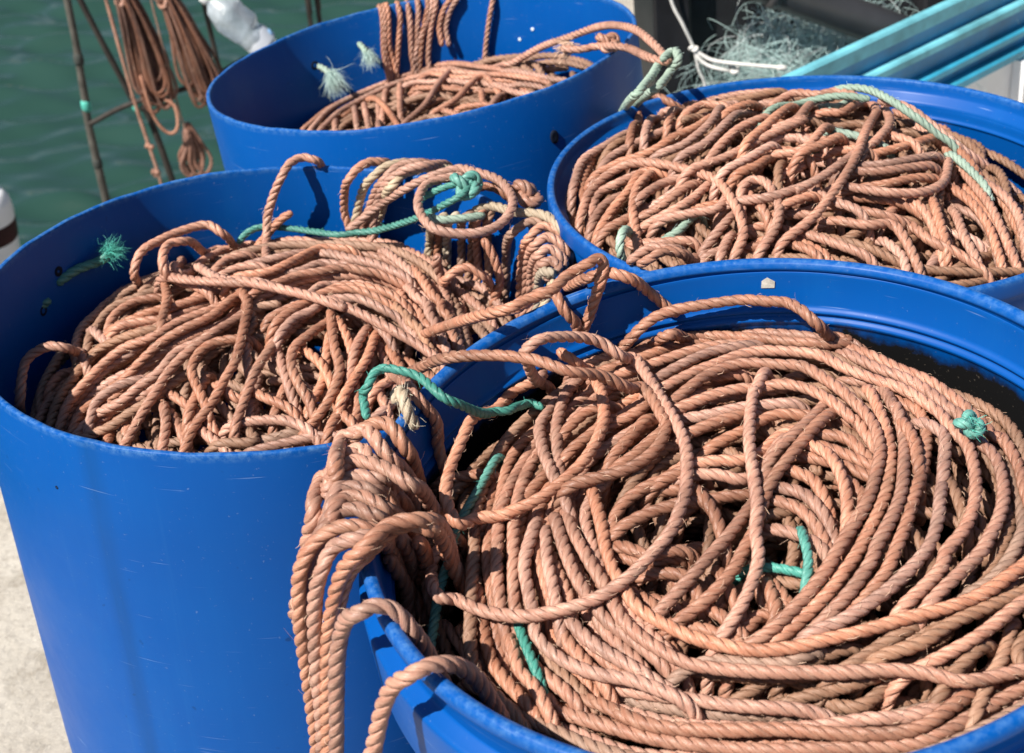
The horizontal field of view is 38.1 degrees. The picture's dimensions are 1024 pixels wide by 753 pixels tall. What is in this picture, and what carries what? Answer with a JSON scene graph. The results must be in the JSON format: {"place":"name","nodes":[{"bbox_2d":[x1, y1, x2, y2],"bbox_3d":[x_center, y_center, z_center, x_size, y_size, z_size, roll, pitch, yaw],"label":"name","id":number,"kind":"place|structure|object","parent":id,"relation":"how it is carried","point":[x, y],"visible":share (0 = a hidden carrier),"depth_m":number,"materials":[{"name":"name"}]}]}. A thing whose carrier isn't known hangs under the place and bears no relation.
{"place":"outdoors","nodes":[
{"label":"outdoors","id":0,"kind":"place"},
{"bbox_2d":[0,0,410,246],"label":"water","id":1,"kind":"structure","parent":0,"point":[48,179],"depth_m":7.91,"materials":[{"name":"green liquid"}]},
{"bbox_2d":[0,187,19,263],"bbox_3d":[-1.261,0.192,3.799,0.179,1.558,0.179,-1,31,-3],"label":"buoy","id":2,"kind":"object","parent":1,"relation":"on","point":[9,241],"visible":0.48,"depth_m":3.44,"materials":[{"name":"white plastic"}]},
{"bbox_2d":[63,0,109,201],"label":"pole","id":3,"kind":"object","parent":1,"relation":"in","point":[86,106],"visible":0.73,"depth_m":3.52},
{"bbox_2d":[88,56,243,126],"bbox_3d":[-0.819,-0.674,3.512,0.400,0.134,0.012,-6,32,0],"label":"pole","id":4,"kind":"object","parent":3,"relation":"attached to","point":[103,116],"visible":0.48,"depth_m":3.52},
{"bbox_2d":[104,0,161,183],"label":"rope line","id":5,"kind":"object","parent":4,"relation":"hanging from","point":[155,172],"visible":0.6,"depth_m":3.46,"materials":[{"name":"brown fabric"}]},
{"bbox_2d":[114,0,180,134],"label":"rope hank","id":6,"kind":"object","parent":5,"relation":"hanging from","point":[147,67],"visible":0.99,"depth_m":3.38,"materials":[{"name":"brown fabric"}]},
{"bbox_2d":[150,0,212,177],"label":"rope hank","id":7,"kind":"object","parent":5,"relation":"hanging from","point":[192,150],"visible":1,"depth_m":3.50,"materials":[{"name":"brown fabric"}]},
{"bbox_2d":[77,0,175,181],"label":"pole","id":8,"kind":"object","parent":1,"relation":"in","point":[125,86],"visible":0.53,"depth_m":3.53,"materials":[{"name":"brown wood"}]},
{"bbox_2d":[154,0,222,108],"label":"rope hank","id":9,"kind":"object","parent":8,"relation":"hanging from","point":[191,47],"visible":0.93,"depth_m":3.36,"materials":[{"name":"brown fabric"}]},
{"bbox_2d":[201,3,219,70],"bbox_3d":[-0.680,-0.430,4.008,0.099,2.800,0.015,-29,38,-32],"label":"pole","id":10,"kind":"object","parent":1,"relation":"in","point":[210,32],"visible":0.15,"depth_m":3.71,"materials":[{"name":"brown wood"}]},
{"bbox_2d":[305,0,312,26],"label":"pole","id":11,"kind":"object","parent":1,"relation":"in","point":[308,5],"visible":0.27,"depth_m":3.64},
{"bbox_2d":[314,0,321,23],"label":"pole","id":12,"kind":"object","parent":1,"relation":"in","point":[318,9],"visible":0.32,"depth_m":3.66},
{"bbox_2d":[781,0,1023,102],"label":"boat","id":13,"kind":"object","parent":1,"relation":"on","point":[966,43],"visible":0.01,"depth_m":2.74,"materials":[{"name":"teal paint"}]},
{"bbox_2d":[664,0,981,93],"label":"fishing net","id":14,"kind":"object","parent":13,"relation":"on","point":[780,50],"visible":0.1,"depth_m":2.78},
{"bbox_2d":[752,0,909,39],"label":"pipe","id":15,"kind":"object","parent":13,"relation":"on","point":[859,19],"visible":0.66,"depth_m":2.66,"materials":[{"name":"grey metal"}]},
{"bbox_2d":[199,0,275,52],"bbox_3d":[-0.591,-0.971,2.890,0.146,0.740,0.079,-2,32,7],"label":"plastic bottle","id":16,"kind":"object","parent":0,"point":[235,21],"visible":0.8,"depth_m":3.02,"materials":[{"name":"white plastic"}]},
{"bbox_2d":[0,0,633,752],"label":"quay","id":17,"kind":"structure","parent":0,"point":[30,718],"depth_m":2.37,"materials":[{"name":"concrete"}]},
{"bbox_2d":[0,165,561,752],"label":"blue drum","id":18,"kind":"object","parent":17,"relation":"on","point":[158,583],"visible":0.52,"depth_m":1.41,"materials":[{"name":"blue plastic"}]},
{"bbox_2d":[42,234,128,307],"bbox_3d":[-0.502,-0.119,1.666,0.157,0.053,0.051,-24,36,-27],"label":"rope stub","id":19,"kind":"object","parent":18,"relation":"attached to","point":[104,257],"visible":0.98,"depth_m":1.68,"materials":[{"name":"teal fabric"}]},
{"bbox_2d":[14,221,512,452],"bbox_3d":[-0.247,0.006,1.574,0.529,0.195,0.537,7,34,19],"label":"rope coil","id":20,"kind":"object","parent":18,"relation":"in","point":[357,309],"visible":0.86,"depth_m":1.55,"materials":[{"name":"brown fabric"}]},
{"bbox_2d":[236,168,485,243],"bbox_3d":[-0.174,-0.190,1.683,0.327,0.110,0.070,10,35,23],"label":"teal rope","id":21,"kind":"object","parent":20,"relation":"on","point":[467,185],"visible":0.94,"depth_m":1.62,"materials":[{"name":"teal fabric"}]},
{"bbox_2d":[254,153,324,256],"bbox_3d":[-0.273,-0.202,1.750,0.064,0.102,0.162,12,36,26],"label":"rope loop","id":22,"kind":"object","parent":18,"relation":"hanging from","point":[269,228],"visible":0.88,"depth_m":1.75,"materials":[{"name":"brown fabric"}]},
{"bbox_2d":[339,157,518,325],"bbox_3d":[-0.075,-0.143,1.712,0.162,0.223,0.291,-22,35,-25],"label":"rope hank","id":23,"kind":"object","parent":18,"relation":"hanging from","point":[396,173],"visible":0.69,"depth_m":1.70,"materials":[{"name":"brown fabric"}]},
{"bbox_2d":[472,179,574,326],"bbox_3d":[0.047,-0.100,1.607,0.123,0.186,0.196,-15,33,-14],"label":"rope hank","id":24,"kind":"object","parent":18,"relation":"hanging from","point":[533,264],"visible":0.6,"depth_m":1.59,"materials":[{"name":"brown fabric"}]},
{"bbox_2d":[206,0,642,296],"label":"blue drum","id":25,"kind":"object","parent":17,"relation":"on","point":[265,104],"visible":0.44,"depth_m":2.02,"materials":[{"name":"blue plastic"}]},
{"bbox_2d":[317,61,353,100],"bbox_3d":[-0.285,-0.459,2.286,0.086,0.070,0.064,10,35,24],"label":"rope tuft","id":26,"kind":"object","parent":25,"relation":"in","point":[333,79],"visible":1,"depth_m":2.28,"materials":[{"name":"white fabric"}]},
{"bbox_2d":[357,42,379,72],"bbox_3d":[-0.225,-0.500,2.317,0.044,0.048,0.076,-9,28,2],"label":"rope tuft","id":27,"kind":"object","parent":25,"relation":"attached to","point":[367,55],"visible":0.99,"depth_m":2.30,"materials":[{"name":"fabric"}]},
{"bbox_2d":[376,0,495,87],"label":"rope hank","id":28,"kind":"object","parent":25,"relation":"hanging from","point":[416,51],"visible":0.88,"depth_m":2.32,"materials":[{"name":"brown fabric"}]},
{"bbox_2d":[300,51,593,130],"bbox_3d":[-0.111,-0.339,2.140,0.533,0.124,0.556,-9,28,2],"label":"rope coil","id":29,"kind":"object","parent":25,"relation":"in","point":[436,90],"visible":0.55,"depth_m":2.21,"materials":[{"name":"brown fabric"}]},
{"bbox_2d":[493,21,671,67],"bbox_3d":[0.083,-0.420,1.990,0.101,0.175,0.539,-13,32,-12],"label":"tied rope","id":30,"kind":"object","parent":25,"relation":"attached to","point":[609,42],"visible":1,"depth_m":1.91,"materials":[{"name":"brown fabric"}]},
{"bbox_2d":[618,47,682,111],"bbox_3d":[0.171,-0.340,1.849,0.080,0.178,0.355,-9,28,2],"label":"tie loop","id":31,"kind":"object","parent":25,"relation":"attached to","point":[639,95],"visible":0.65,"depth_m":1.72,"materials":[{"name":"teal fabric"}]},
{"bbox_2d":[359,258,1023,752],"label":"blue drum","id":32,"kind":"object","parent":17,"relation":"on","point":[961,338],"visible":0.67,"depth_m":1.30,"materials":[{"name":"plastic"}]},
{"bbox_2d":[286,416,510,752],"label":"rope hank","id":33,"kind":"object","parent":32,"relation":"hanging from","point":[389,500],"visible":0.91,"depth_m":1.10,"materials":[{"name":"brown fabric"}]},
{"bbox_2d":[378,377,421,430],"bbox_3d":[-0.092,0.021,1.223,0.038,0.040,0.044,-9,35,2],"label":"rope tail","id":34,"kind":"object","parent":32,"relation":"on","point":[399,394],"visible":1,"depth_m":1.22},
{"bbox_2d":[387,253,1023,752],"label":"rope coil","id":35,"kind":"object","parent":32,"relation":"in","point":[623,477],"visible":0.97,"depth_m":1.14,"materials":[{"name":"brown fabric"}]},
{"bbox_2d":[357,363,543,419],"bbox_3d":[-0.042,0.022,1.236,0.173,0.103,0.066,-20,34,-22],"label":"teal rope","id":36,"kind":"object","parent":35,"relation":"on","point":[432,388],"visible":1,"depth_m":1.21,"materials":[{"name":"teal fabric"}]},
{"bbox_2d":[427,453,504,647],"bbox_3d":[-0.038,0.154,1.203,0.025,0.084,0.262,3,33,15],"label":"teal rope","id":37,"kind":"object","parent":35,"relation":"on","point":[467,507],"visible":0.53,"depth_m":1.21,"materials":[{"name":"teal fabric"}]},
{"bbox_2d":[513,623,548,694],"bbox_3d":[0.012,0.212,1.109,0.015,0.054,0.109,-11,32,-9],"label":"teal rope","id":38,"kind":"object","parent":35,"relation":"on","point":[532,661],"visible":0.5,"depth_m":1.08,"materials":[{"name":"teal fabric"}]},
{"bbox_2d":[732,560,835,600],"bbox_3d":[0.207,0.162,1.120,0.096,0.049,0.017,4,33,16],"label":"teal rope","id":39,"kind":"object","parent":35,"relation":"on","point":[785,569],"visible":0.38,"depth_m":1.11,"materials":[{"name":"teal fabric"}]},
{"bbox_2d":[796,526,813,628],"bbox_3d":[0.220,0.155,1.118,0.016,0.069,0.108,0,32,10],"label":"teal rope","id":40,"kind":"object","parent":35,"relation":"on","point":[807,553],"visible":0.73,"depth_m":1.10,"materials":[{"name":"teal fabric"}]},
{"bbox_2d":[952,409,990,439],"bbox_3d":[0.370,0.038,1.192,0.026,0.025,0.034,-13,32,-12],"label":"teal knot","id":41,"kind":"object","parent":35,"relation":"on","point":[970,423],"visible":1,"depth_m":1.19,"materials":[{"name":"fabric"}]},
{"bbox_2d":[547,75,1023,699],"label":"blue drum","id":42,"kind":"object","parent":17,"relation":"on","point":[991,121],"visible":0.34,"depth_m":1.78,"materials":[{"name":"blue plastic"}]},
{"bbox_2d":[567,87,1023,287],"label":"rope coil","id":43,"kind":"object","parent":42,"relation":"in","point":[769,186],"visible":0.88,"depth_m":1.57,"materials":[{"name":"brown fabric"}]},
{"bbox_2d":[615,224,632,261],"bbox_3d":[0.117,-0.136,1.518,0.011,0.050,0.076,3,33,14],"label":"tie loop","id":44,"kind":"object","parent":43,"relation":"attached to","point":[624,231],"visible":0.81,"depth_m":1.49,"materials":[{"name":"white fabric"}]},
{"bbox_2d":[661,81,994,239],"bbox_3d":[0.316,-0.247,1.698,0.401,0.118,0.410,-5,31,0],"label":"teal rope","id":45,"kind":"object","parent":43,"relation":"on","point":[925,124],"visible":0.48,"depth_m":1.68,"materials":[{"name":"green fabric"}]},
{"bbox_2d":[633,0,944,100],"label":"crate","id":46,"kind":"object","parent":17,"relation":"on","point":[658,21],"visible":0.01,"depth_m":2.82,"materials":[{"name":"black plastic"}]},
{"bbox_2d":[670,0,786,85],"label":"cord","id":47,"kind":"object","parent":46,"relation":"hanging from","point":[733,69],"visible":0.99,"depth_m":2.75,"materials":[{"name":"white fabric"}]}
]}

